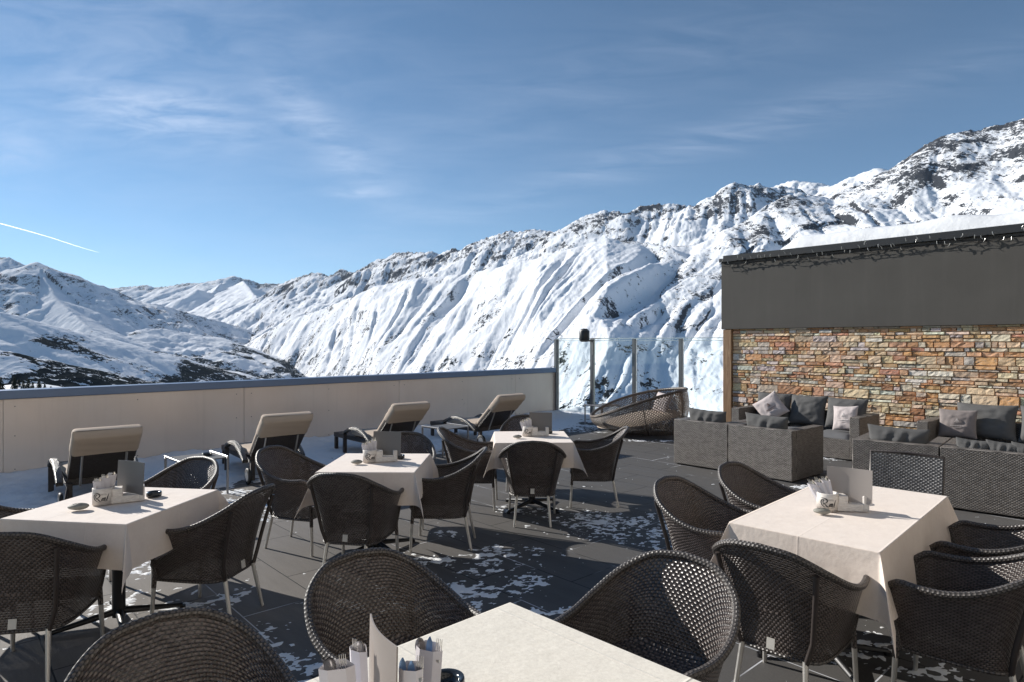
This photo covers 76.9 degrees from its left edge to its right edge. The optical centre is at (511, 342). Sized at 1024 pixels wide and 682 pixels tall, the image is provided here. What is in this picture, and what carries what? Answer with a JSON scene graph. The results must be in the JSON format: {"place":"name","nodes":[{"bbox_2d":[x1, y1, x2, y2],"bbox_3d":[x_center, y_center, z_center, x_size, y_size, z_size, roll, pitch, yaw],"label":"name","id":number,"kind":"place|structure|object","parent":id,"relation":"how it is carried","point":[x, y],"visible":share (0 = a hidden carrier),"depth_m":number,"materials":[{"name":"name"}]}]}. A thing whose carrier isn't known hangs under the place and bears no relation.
{"place":"outdoors","nodes":[
{"label":"outdoors","id":0,"kind":"place"},
{"bbox_2d":[4,384,59,388],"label":"snowy mound","id":1,"kind":"object","parent":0,"point":[19,387],"visible":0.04,"depth_m":126.83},
{"bbox_2d":[0,377,4,389],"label":"spruce tree","id":2,"kind":"object","parent":1,"relation":"on","point":[2,384],"visible":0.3,"depth_m":119.90,"materials":[{"name":"green plant"}]},
{"bbox_2d":[10,377,17,388],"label":"spruce tree","id":3,"kind":"object","parent":1,"relation":"on","point":[14,385],"visible":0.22,"depth_m":115.86,"materials":[{"name":"green plant"}]},
{"bbox_2d":[26,379,30,388],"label":"spruce tree","id":4,"kind":"object","parent":1,"relation":"on","point":[27,385],"visible":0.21,"depth_m":121.83,"materials":[{"name":"green plant"}]},
{"bbox_2d":[35,379,42,387],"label":"spruce tree","id":5,"kind":"object","parent":1,"relation":"on","point":[39,384],"visible":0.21,"depth_m":123.86,"materials":[{"name":"green plant"}]},
{"bbox_2d":[0,118,1023,423],"bbox_3d":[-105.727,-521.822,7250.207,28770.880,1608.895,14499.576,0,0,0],"label":"mountains","id":6,"kind":"structure","parent":0,"point":[514,300],"depth_m":2625.88,"materials":[{"name":"snow"}]},
{"bbox_2d":[20,380,25,388],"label":"spruce tree","id":7,"kind":"object","parent":6,"relation":"on","point":[23,383],"visible":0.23,"depth_m":117.85,"materials":[{"name":"green plant"}]},
{"bbox_2d":[0,419,1023,681],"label":"terrace floor","id":8,"kind":"structure","parent":0,"point":[580,567],"depth_m":5.05,"materials":[{"name":"tile"}]},
{"bbox_2d":[0,505,44,632],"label":"wicker armchair","id":9,"kind":"object","parent":8,"relation":"on","point":[9,511],"visible":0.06,"depth_m":4.30,"materials":[{"name":"brown wicker"}]},
{"bbox_2d":[0,532,106,681],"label":"wicker armchair","id":10,"kind":"object","parent":8,"relation":"on","point":[55,589],"visible":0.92,"depth_m":3.27,"materials":[{"name":"wicker"}]},
{"bbox_2d":[47,424,142,501],"bbox_3d":[-4.738,1.306,7.317,0.800,0.889,1.891,0,0,-41],"label":"sun lounger","id":11,"kind":"object","parent":8,"relation":"on","point":[97,452],"visible":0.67,"depth_m":6.78,"materials":[{"name":"fabric"}]},
{"bbox_2d":[44,570,185,643],"bbox_3d":[-2.464,1.379,4.040,0.779,0.742,0.833,0,0,8],"label":"restaurant table","id":12,"kind":"object","parent":8,"relation":"on","point":[119,610],"visible":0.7,"depth_m":4.00,"materials":[{"name":"metal"}]},
{"bbox_2d":[0,487,229,590],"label":"tablecloth","id":13,"kind":"object","parent":12,"relation":"on","point":[130,535],"visible":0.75,"depth_m":3.72,"materials":[{"name":"beige fabric"}]},
{"bbox_2d":[67,503,88,509],"bbox_3d":[-2.592,0.977,3.851,0.111,0.043,0.072,0,0,-17],"label":"painted pebble","id":14,"kind":"object","parent":13,"relation":"on","point":[77,506],"visible":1,"depth_m":3.83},
{"bbox_2d":[92,484,144,505],"bbox_3d":[-2.465,0.945,4.042,0.282,0.104,0.121,0,0,-30],"label":"table caddy","id":15,"kind":"object","parent":13,"relation":"on","point":[109,496],"visible":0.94,"depth_m":3.99,"materials":[{"name":"white wood"}]},
{"bbox_2d":[93,478,104,488],"bbox_3d":[-2.548,0.907,3.981,0.070,0.148,0.025,0,0,-32],"label":"cutlery sleeve","id":16,"kind":"object","parent":15,"relation":"in","point":[98,483],"visible":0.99,"depth_m":3.98,"materials":[{"name":"paper"}]},
{"bbox_2d":[101,474,110,487],"bbox_3d":[-2.534,0.899,4.008,0.066,0.164,0.025,0,0,-31],"label":"cutlery sleeve","id":17,"kind":"object","parent":15,"relation":"in","point":[106,478],"visible":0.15,"depth_m":4.01,"materials":[{"name":"paper"}]},
{"bbox_2d":[108,472,116,486],"bbox_3d":[-2.523,0.896,4.036,0.086,0.171,0.025,0,0,-38],"label":"cutlery sleeve","id":18,"kind":"object","parent":15,"relation":"in","point":[113,475],"visible":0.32,"depth_m":4.04,"materials":[{"name":"paper"}]},
{"bbox_2d":[117,460,144,494],"bbox_3d":[-2.411,0.851,4.084,0.245,0.200,0.028,0,0,24],"label":"menu card","id":19,"kind":"object","parent":15,"relation":"in","point":[130,476],"visible":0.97,"depth_m":4.09,"materials":[{"name":"paper"}]},
{"bbox_2d":[146,490,161,497],"bbox_3d":[-2.330,0.982,4.195,0.092,0.030,0.092,0,0,0],"label":"ashtray","id":20,"kind":"object","parent":13,"relation":"on","point":[153,493],"visible":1,"depth_m":4.17,"materials":[{"name":"black glass"}]},
{"bbox_2d":[108,456,218,581],"bbox_3d":[-2.614,1.330,4.915,0.670,0.844,0.662,0,0,25],"label":"wicker armchair","id":21,"kind":"object","parent":8,"relation":"on","point":[195,468],"visible":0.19,"depth_m":5.15,"materials":[{"name":"brown wicker"}]},
{"bbox_2d":[64,606,297,681],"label":"wicker armchair","id":22,"kind":"object","parent":8,"relation":"on","point":[238,644],"visible":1,"depth_m":2.18,"materials":[{"name":"brown wicker"}]},
{"bbox_2d":[164,450,228,492],"bbox_3d":[-3.670,1.530,7.500,0.532,0.439,0.540,0,0,-45],"label":"side table","id":23,"kind":"object","parent":8,"relation":"on","point":[216,455],"visible":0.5,"depth_m":7.49,"materials":[{"name":"grey"}]},
{"bbox_2d":[203,452,211,455],"bbox_3d":[-3.600,1.313,7.620,0.100,0.030,0.100,0,0,0],"label":"ashtray","id":24,"kind":"object","parent":23,"relation":"on","point":[207,453],"visible":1,"depth_m":7.58,"materials":[{"name":"black glass"}]},
{"bbox_2d":[150,483,275,614],"bbox_3d":[-1.891,1.330,4.160,0.662,0.844,0.670,0,0,10],"label":"wicker armchair","id":25,"kind":"object","parent":8,"relation":"on","point":[224,544],"visible":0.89,"depth_m":3.95,"materials":[{"name":"brown wicker"}]},
{"bbox_2d":[221,411,312,484],"bbox_3d":[-3.311,1.306,8.630,0.800,0.889,1.891,0,0,-38],"label":"sun lounger","id":26,"kind":"object","parent":8,"relation":"on","point":[289,430],"visible":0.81,"depth_m":8.06,"materials":[{"name":"fabric"}]},
{"bbox_2d":[0,367,555,472],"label":"parapet wall","id":27,"kind":"structure","parent":8,"relation":"on","point":[38,426],"depth_m":10.21,"materials":[{"name":"paint"}]},
{"bbox_2d":[255,445,338,556],"bbox_3d":[-1.857,1.330,5.598,0.662,0.844,0.670,0,0,18],"label":"wicker armchair","id":28,"kind":"object","parent":8,"relation":"on","point":[289,493],"visible":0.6,"depth_m":5.46,"materials":[{"name":"brown wicker"}]},
{"bbox_2d":[0,406,626,514],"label":"snow drift","id":29,"kind":"object","parent":8,"relation":"on","point":[26,489],"visible":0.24,"depth_m":9.06,"materials":[{"name":"snow"}]},
{"bbox_2d":[307,472,403,581],"bbox_3d":[-1.180,1.330,4.841,0.670,0.844,0.662,0,0,10],"label":"wicker armchair","id":30,"kind":"object","parent":8,"relation":"on","point":[335,521],"visible":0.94,"depth_m":4.67,"materials":[{"name":"brown wicker"}]},
{"bbox_2d":[334,401,429,452],"bbox_3d":[-2.047,1.306,9.999,0.800,0.889,1.891,0,0,-41],"label":"sun lounger","id":31,"kind":"object","parent":8,"relation":"on","point":[407,416],"visible":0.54,"depth_m":9.48,"materials":[{"name":"fabric"}]},
{"bbox_2d":[350,506,414,551],"bbox_3d":[-1.131,1.379,5.421,0.748,0.742,0.830,0,0,1],"label":"restaurant table","id":32,"kind":"object","parent":8,"relation":"on","point":[383,543],"visible":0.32,"depth_m":5.44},
{"bbox_2d":[295,453,438,518],"bbox_3d":[-1.131,1.159,5.421,0.970,0.314,1.223,0,0,1],"label":"tablecloth","id":33,"kind":"object","parent":32,"relation":"on","point":[408,472],"visible":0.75,"depth_m":5.06,"materials":[{"name":"beige fabric"}]},
{"bbox_2d":[351,460,362,463],"bbox_3d":[-1.281,0.980,5.312,0.097,0.037,0.063,0,0,0],"label":"painted pebble","id":34,"kind":"object","parent":33,"relation":"on","point":[356,461],"visible":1,"depth_m":5.29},
{"bbox_2d":[363,449,396,462],"bbox_3d":[-1.113,0.945,5.434,0.282,0.104,0.121,0,0,-16],"label":"table caddy","id":35,"kind":"object","parent":33,"relation":"on","point":[372,456],"visible":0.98,"depth_m":5.39,"materials":[{"name":"ceramic"}]},
{"bbox_2d":[361,442,368,450],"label":"cutlery sleeve","id":36,"kind":"object","parent":35,"relation":"in","point":[365,446],"visible":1,"depth_m":5.39,"materials":[{"name":"paper"}]},
{"bbox_2d":[366,439,372,449],"bbox_3d":[-1.196,0.896,5.416,0.068,0.170,0.025,0,0,-8],"label":"cutlery sleeve","id":37,"kind":"object","parent":35,"relation":"in","point":[369,443],"visible":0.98,"depth_m":5.42,"materials":[{"name":"paper"}]},
{"bbox_2d":[371,437,376,449],"bbox_3d":[-1.174,0.888,5.436,0.068,0.185,0.025,0,0,-6],"label":"cutlery sleeve","id":38,"kind":"object","parent":35,"relation":"in","point":[374,441],"visible":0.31,"depth_m":5.43,"materials":[{"name":"paper"}]},
{"bbox_2d":[373,431,400,455],"bbox_3d":[-1.057,0.851,5.464,0.245,0.200,0.028,0,0,10],"label":"menu card","id":39,"kind":"object","parent":35,"relation":"in","point":[388,442],"visible":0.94,"depth_m":5.47,"materials":[{"name":"paper"}]},
{"bbox_2d":[304,547,481,663],"bbox_3d":[-0.480,1.330,2.595,0.670,0.844,0.662,0,0,-41],"label":"wicker armchair","id":40,"kind":"object","parent":8,"relation":"on","point":[407,628],"visible":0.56,"depth_m":2.79,"materials":[{"name":"brown wicker"}]},
{"bbox_2d":[386,431,435,529],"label":"wicker armchair","id":41,"kind":"object","parent":8,"relation":"on","point":[426,445],"visible":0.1,"depth_m":6.58,"materials":[{"name":"wicker"}]},
{"bbox_2d":[421,423,468,456],"bbox_3d":[-1.060,1.530,10.230,0.532,0.439,0.540,0,0,-45],"label":"side table","id":42,"kind":"object","parent":8,"relation":"on","point":[448,426],"visible":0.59,"depth_m":10.22,"materials":[{"name":"metal"}]},
{"bbox_2d":[409,446,487,551],"bbox_3d":[-0.540,1.330,5.618,0.662,0.844,0.670,0,0,2],"label":"wicker armchair","id":43,"kind":"object","parent":8,"relation":"on","point":[449,485],"visible":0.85,"depth_m":5.39,"materials":[{"name":"brown wicker"}]},
{"bbox_2d":[437,426,497,509],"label":"wicker armchair","id":44,"kind":"object","parent":8,"relation":"on","point":[463,449],"visible":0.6,"depth_m":6.75,"materials":[{"name":"wicker"}]},
{"bbox_2d":[430,393,525,445],"bbox_3d":[-0.635,1.306,11.494,0.800,0.889,1.891,0,0,-45],"label":"sun lounger","id":45,"kind":"object","parent":8,"relation":"on","point":[498,412],"visible":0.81,"depth_m":11.02,"materials":[{"name":"fabric"}]},
{"bbox_2d":[3,424,985,681],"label":"snow patches","id":46,"kind":"object","parent":8,"relation":"on","point":[457,588],"visible":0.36,"depth_m":4.64,"materials":[{"name":"snow"}]},
{"bbox_2d":[499,414,528,490],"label":"wicker armchair","id":47,"kind":"object","parent":8,"relation":"on","point":[507,424],"visible":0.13,"depth_m":8.15,"materials":[{"name":"brown wicker"}]},
{"bbox_2d":[498,440,565,527],"bbox_3d":[0.199,1.330,6.320,0.670,0.844,0.662,0,0,1],"label":"wicker armchair","id":48,"kind":"object","parent":8,"relation":"on","point":[528,477],"visible":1,"depth_m":6.14,"materials":[{"name":"wicker"}]},
{"bbox_2d":[505,470,559,513],"bbox_3d":[0.210,1.379,6.866,0.772,0.742,0.818,0,0,-2],"label":"restaurant table","id":49,"kind":"object","parent":8,"relation":"on","point":[531,500],"visible":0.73,"depth_m":6.81,"materials":[{"name":"metal"}]},
{"bbox_2d":[484,431,586,474],"bbox_3d":[0.210,1.157,6.866,1.027,0.318,1.194,0,0,-2],"label":"tablecloth","id":50,"kind":"object","parent":49,"relation":"on","point":[502,440],"visible":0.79,"depth_m":6.46,"materials":[{"name":"beige fabric"}]},
{"bbox_2d":[522,426,548,435],"bbox_3d":[0.252,0.945,6.945,0.282,0.104,0.121,0,0,-4],"label":"table caddy","id":51,"kind":"object","parent":50,"relation":"on","point":[530,431],"visible":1,"depth_m":6.90,"materials":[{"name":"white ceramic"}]},
{"bbox_2d":[520,419,525,430],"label":"cutlery sleeve","id":52,"kind":"object","parent":51,"relation":"in","point":[522,423],"visible":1,"depth_m":6.93,"materials":[{"name":"paper"}]},
{"bbox_2d":[529,412,551,430],"bbox_3d":[0.310,0.851,6.963,0.245,0.200,0.028,0,0,6],"label":"menu card","id":53,"kind":"object","parent":51,"relation":"in","point":[541,421],"visible":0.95,"depth_m":6.97,"materials":[{"name":"paper"}]},
{"bbox_2d":[570,426,628,506],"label":"wicker armchair","id":54,"kind":"object","parent":8,"relation":"on","point":[598,457],"visible":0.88,"depth_m":6.84,"materials":[{"name":"wicker"}]},
{"bbox_2d":[584,403,619,424],"bbox_3d":[1.920,1.530,13.750,0.532,0.439,0.540,0,0,-35],"label":"side table","id":55,"kind":"object","parent":8,"relation":"on","point":[595,405],"visible":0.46,"depth_m":13.80,"materials":[{"name":"metal"}]},
{"bbox_2d":[554,337,722,414],"bbox_3d":[2.624,0.820,14.289,0.200,1.861,4.463,0,0,-45],"label":"glass screen","id":56,"kind":"object","parent":8,"relation":"on","point":[634,366],"visible":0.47,"depth_m":14.58,"materials":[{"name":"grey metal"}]},
{"bbox_2d":[579,328,593,354],"bbox_3d":[1.717,-0.024,14.982,0.346,0.624,0.240,0,0,-42],"label":"loudspeaker","id":57,"kind":"object","parent":56,"relation":"attached to","point":[584,334],"visible":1,"depth_m":14.86,"materials":[{"name":"black plastic"}]},
{"bbox_2d":[590,387,688,435],"bbox_3d":[2.451,1.291,12.451,1.902,0.881,1.662,0,0,-4],"label":"round daybed","id":58,"kind":"object","parent":8,"relation":"on","point":[659,410],"visible":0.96,"depth_m":11.86,"materials":[{"name":"wicker"}]},
{"bbox_2d":[554,550,740,681],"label":"wicker armchair","id":59,"kind":"object","parent":8,"relation":"on","point":[700,665],"visible":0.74,"depth_m":2.74,"materials":[{"name":"brown wicker"}]},
{"bbox_2d":[653,475,751,639],"bbox_3d":[1.267,1.330,4.182,0.662,0.844,0.670,0,0,44],"label":"wicker armchair","id":60,"kind":"object","parent":8,"relation":"on","point":[688,533],"visible":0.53,"depth_m":4.35,"materials":[{"name":"brown wicker"}]},
{"bbox_2d":[674,417,746,468],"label":"rattan armchair","id":61,"kind":"object","parent":8,"relation":"on","point":[701,443],"visible":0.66,"depth_m":9.00,"materials":[{"name":"wicker"}]},
{"bbox_2d":[688,407,725,422],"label":"cushion","id":62,"kind":"object","parent":61,"relation":"on","point":[707,415],"visible":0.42,"depth_m":9.05,"materials":[{"name":"grey fabric"}]},
{"bbox_2d":[717,461,796,517],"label":"wicker armchair","id":63,"kind":"object","parent":8,"relation":"on","point":[747,485],"visible":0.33,"depth_m":4.94,"materials":[{"name":"wicker"}]},
{"bbox_2d":[728,422,822,482],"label":"rattan armchair","id":64,"kind":"object","parent":8,"relation":"on","point":[791,455],"visible":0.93,"depth_m":8.30,"materials":[{"name":"wicker"}]},
{"bbox_2d":[745,412,787,428],"bbox_3d":[3.365,1.150,8.500,0.245,0.430,0.600,-16,12,-39],"label":"cushion","id":65,"kind":"object","parent":64,"relation":"on","point":[758,420],"visible":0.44,"depth_m":8.41,"materials":[{"name":"grey fabric"}]},
{"bbox_2d":[712,539,869,681],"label":"wicker armchair","id":66,"kind":"object","parent":8,"relation":"on","point":[816,614],"visible":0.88,"depth_m":2.97,"materials":[{"name":"brown wicker"}]},
{"bbox_2d":[732,405,879,459],"bbox_3d":[4.709,1.425,10.462,0.820,0.649,2.030,0,0,-42],"label":"rattan sofa","id":67,"kind":"object","parent":8,"relation":"on","point":[837,443],"visible":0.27,"depth_m":9.73,"materials":[{"name":"wicker"}]},
{"bbox_2d":[752,390,788,416],"bbox_3d":[4.344,1.089,10.831,0.440,0.440,0.172,-37,-38,17],"label":"cushion","id":68,"kind":"object","parent":67,"relation":"on","point":[771,404],"visible":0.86,"depth_m":10.78,"materials":[{"name":"fabric"}]},
{"bbox_2d":[756,392,792,419],"bbox_3d":[4.471,1.091,11.028,0.223,0.500,0.620,23,-15,-40],"label":"cushion","id":69,"kind":"object","parent":67,"relation":"on","point":[785,399],"visible":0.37,"depth_m":10.86,"materials":[{"name":"grey fabric"}]},
{"bbox_2d":[788,394,827,425],"bbox_3d":[4.856,1.099,10.594,0.239,0.500,0.600,23,-15,-40],"label":"cushion","id":70,"kind":"object","parent":67,"relation":"on","point":[807,409],"visible":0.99,"depth_m":10.50,"materials":[{"name":"grey fabric"}]},
{"bbox_2d":[832,406,857,429],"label":"cushion","id":71,"kind":"object","parent":67,"relation":"on","point":[842,415],"visible":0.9,"depth_m":9.84,"materials":[{"name":"fabric"}]},
{"bbox_2d":[824,397,868,426],"bbox_3d":[5.259,1.110,10.149,0.235,0.500,0.620,23,-15,-40],"label":"cushion","id":72,"kind":"object","parent":67,"relation":"on","point":[861,404],"visible":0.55,"depth_m":10.16,"materials":[{"name":"grey fabric"}]},
{"bbox_2d":[757,604,904,681],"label":"restaurant table","id":73,"kind":"object","parent":8,"relation":"on","point":[842,664],"visible":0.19,"depth_m":3.59,"materials":[{"name":"metal"}]},
{"bbox_2d":[704,486,965,657],"bbox_3d":[2.022,1.202,3.895,0.983,0.409,1.962,0,0,44],"label":"tablecloth","id":74,"kind":"object","parent":73,"relation":"on","point":[886,538],"visible":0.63,"depth_m":3.46,"materials":[{"name":"beige fabric"}]},
{"bbox_2d":[813,507,830,513],"bbox_3d":[1.806,0.980,3.757,0.097,0.037,0.063,0,0,17],"label":"painted pebble","id":75,"kind":"object","parent":74,"relation":"on","point":[819,510],"visible":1,"depth_m":3.74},
{"bbox_2d":[816,491,868,511],"bbox_3d":[1.971,0.945,3.853,0.282,0.104,0.121,0,0,6],"label":"table caddy","id":76,"kind":"object","parent":74,"relation":"on","point":[835,501],"visible":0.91,"depth_m":3.81,"materials":[{"name":"ceramic"}]},
{"bbox_2d":[807,480,821,500],"bbox_3d":[1.842,0.904,3.877,0.128,0.154,0.022,0,0,41],"label":"cutlery sleeve","id":77,"kind":"object","parent":76,"relation":"in","point":[813,487],"visible":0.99,"depth_m":3.89,"materials":[{"name":"paper"}]},
{"bbox_2d":[814,478,827,493],"bbox_3d":[1.871,0.896,3.878,0.108,0.170,0.023,0,0,43],"label":"cutlery sleeve","id":78,"kind":"object","parent":76,"relation":"in","point":[821,485],"visible":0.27,"depth_m":3.88,"materials":[{"name":"paper"}]},
{"bbox_2d":[820,476,832,493],"bbox_3d":[1.901,0.892,3.881,0.088,0.179,0.025,0,0,30],"label":"cutlery sleeve","id":79,"kind":"object","parent":76,"relation":"in","point":[827,482],"visible":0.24,"depth_m":3.88,"materials":[{"name":"paper"}]},
{"bbox_2d":[827,466,872,504],"bbox_3d":[2.020,0.851,3.861,0.245,0.200,0.028,0,0,37],"label":"menu card","id":80,"kind":"object","parent":76,"relation":"in","point":[854,485],"visible":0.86,"depth_m":3.85,"materials":[{"name":"paper"}]},
{"bbox_2d":[719,223,1023,428],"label":"stone building","id":81,"kind":"structure","parent":8,"relation":"on","point":[909,338],"depth_m":10.54,"materials":[{"name":"stone"}]},
{"bbox_2d":[721,225,1023,266],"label":"string lights","id":82,"kind":"object","parent":81,"relation":"attached to","point":[878,246],"visible":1,"depth_m":10.52,"materials":[{"name":"black plastic"}]},
{"bbox_2d":[780,211,1023,249],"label":"roof snow","id":83,"kind":"structure","parent":81,"relation":"on","point":[952,223],"depth_m":10.59,"materials":[{"name":"snow"}]},
{"bbox_2d":[852,432,951,469],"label":"rattan armchair","id":84,"kind":"object","parent":8,"relation":"on","point":[863,445],"visible":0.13,"depth_m":7.25,"materials":[{"name":"wicker"}]},
{"bbox_2d":[867,423,929,443],"bbox_3d":[4.362,1.151,7.283,0.620,0.430,0.249,2,13,41],"label":"cushion","id":85,"kind":"object","parent":84,"relation":"on","point":[886,433],"visible":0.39,"depth_m":7.19,"materials":[{"name":"grey fabric"}]},
{"bbox_2d":[869,450,944,571],"bbox_3d":[2.859,1.292,4.743,0.496,0.916,0.561,0,0,40],"label":"square back chair","id":86,"kind":"object","parent":8,"relation":"on","point":[910,471],"visible":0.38,"depth_m":4.91,"materials":[{"name":"grey wicker"}]},
{"bbox_2d":[888,551,1023,681],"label":"wicker armchair","id":87,"kind":"object","parent":8,"relation":"on","point":[983,616],"visible":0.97,"depth_m":2.95,"materials":[{"name":"brown wicker"}]},
{"bbox_2d":[917,417,1023,443],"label":"rattan sofa","id":88,"kind":"object","parent":8,"relation":"on","point":[931,424],"visible":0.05,"depth_m":9.07,"materials":[{"name":"wicker"}]},
{"bbox_2d":[938,408,977,438],"bbox_3d":[6.252,1.129,9.045,0.460,0.400,0.151,0,-11,42],"label":"cushion","id":89,"kind":"object","parent":88,"relation":"on","point":[959,423],"visible":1,"depth_m":9.00,"materials":[{"name":"beige fabric"}]},
{"bbox_2d":[957,402,1018,441],"bbox_3d":[6.605,1.090,8.988,0.234,0.500,0.720,23,-15,-40],"label":"cushion","id":90,"kind":"object","parent":88,"relation":"on","point":[996,421],"visible":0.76,"depth_m":8.84,"materials":[{"name":"grey fabric"}]},
{"bbox_2d":[1018,406,1023,441],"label":"cushion","id":91,"kind":"object","parent":88,"relation":"on","point":[1021,437],"visible":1,"depth_m":8.65,"materials":[{"name":"grey fabric"}]},
{"bbox_2d":[929,520,1023,647],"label":"wicker armchair","id":92,"kind":"object","parent":8,"relation":"on","point":[957,545],"visible":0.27,"depth_m":3.91,"materials":[{"name":"wicker"}]},
{"bbox_2d":[940,438,1023,517],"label":"rattan armchair","id":93,"kind":"object","parent":8,"relation":"on","point":[986,480],"visible":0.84,"depth_m":6.58,"materials":[{"name":"wicker"}]},
{"bbox_2d":[956,437,988,449],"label":"cushion","id":94,"kind":"object","parent":93,"relation":"on","point":[967,443],"visible":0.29,"depth_m":6.79,"materials":[{"name":"grey fabric"}]},
{"bbox_2d":[986,439,1016,451],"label":"cushion","id":95,"kind":"object","parent":93,"relation":"on","point":[1001,446],"visible":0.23,"depth_m":6.61,"materials":[{"name":"grey fabric"}]},
{"bbox_2d":[1011,441,1023,452],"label":"cushion","id":96,"kind":"object","parent":93,"relation":"on","point":[1020,447],"visible":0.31,"depth_m":6.52,"materials":[{"name":"grey fabric"}]},
{"bbox_3d":[-0.298,1.379,1.624,1.608,0.742,0.828,0,0,-44],"label":"restaurant table","id":97,"kind":"object","parent":8,"relation":"on","visible":0},
{"bbox_2d":[306,602,699,681],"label":"tablecloth","id":98,"kind":"object","parent":97,"relation":"on","point":[510,642],"visible":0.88,"depth_m":2.07,"materials":[{"name":"fabric"}]},
{"bbox_2d":[399,655,423,681],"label":"cutlery sleeve","id":99,"kind":"object","parent":98,"relation":"on","point":[410,671],"visible":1,"depth_m":1.60,"materials":[{"name":"paper"}]},
{"bbox_2d":[415,636,442,681],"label":"cutlery sleeve","id":100,"kind":"object","parent":98,"relation":"on","point":[430,650],"visible":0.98,"depth_m":1.67,"materials":[{"name":"paper"}]},
{"bbox_2d":[440,668,464,681],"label":"ashtray","id":101,"kind":"object","parent":98,"relation":"on","point":[451,675],"visible":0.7,"depth_m":1.90,"materials":[{"name":"black glass"}]},
{"bbox_3d":[-0.373,0.945,1.652,0.282,0.104,0.120,0,0,-12],"label":"table caddy","id":102,"kind":"object","parent":98,"relation":"on","visible":0},
{"bbox_2d":[318,654,355,681],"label":"cutlery sleeve","id":103,"kind":"object","parent":102,"relation":"in","point":[330,669],"visible":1,"depth_m":1.61,"materials":[{"name":"paper"}]},
{"bbox_2d":[349,638,367,681],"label":"cutlery sleeve","id":104,"kind":"object","parent":102,"relation":"in","point":[358,654],"visible":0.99,"depth_m":1.68,"materials":[{"name":"paper"}]},
{"bbox_2d":[369,614,397,681],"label":"menu card","id":105,"kind":"object","parent":102,"relation":"in","point":[383,658],"visible":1,"depth_m":1.63,"materials":[{"name":"paper"}]},
{"bbox_2d":[0,0,1023,287],"label":"sky","id":106,"kind":"structure","parent":0,"point":[172,142],"materials":[{"name":"blue"}]},
{"bbox_2d":[0,223,91,250],"bbox_3d":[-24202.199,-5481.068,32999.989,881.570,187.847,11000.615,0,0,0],"label":"contrail","id":107,"kind":"object","parent":106,"relation":"in","point":[39,234],"visible":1,"depth_m":32522.01,"materials":[{"name":"white"}]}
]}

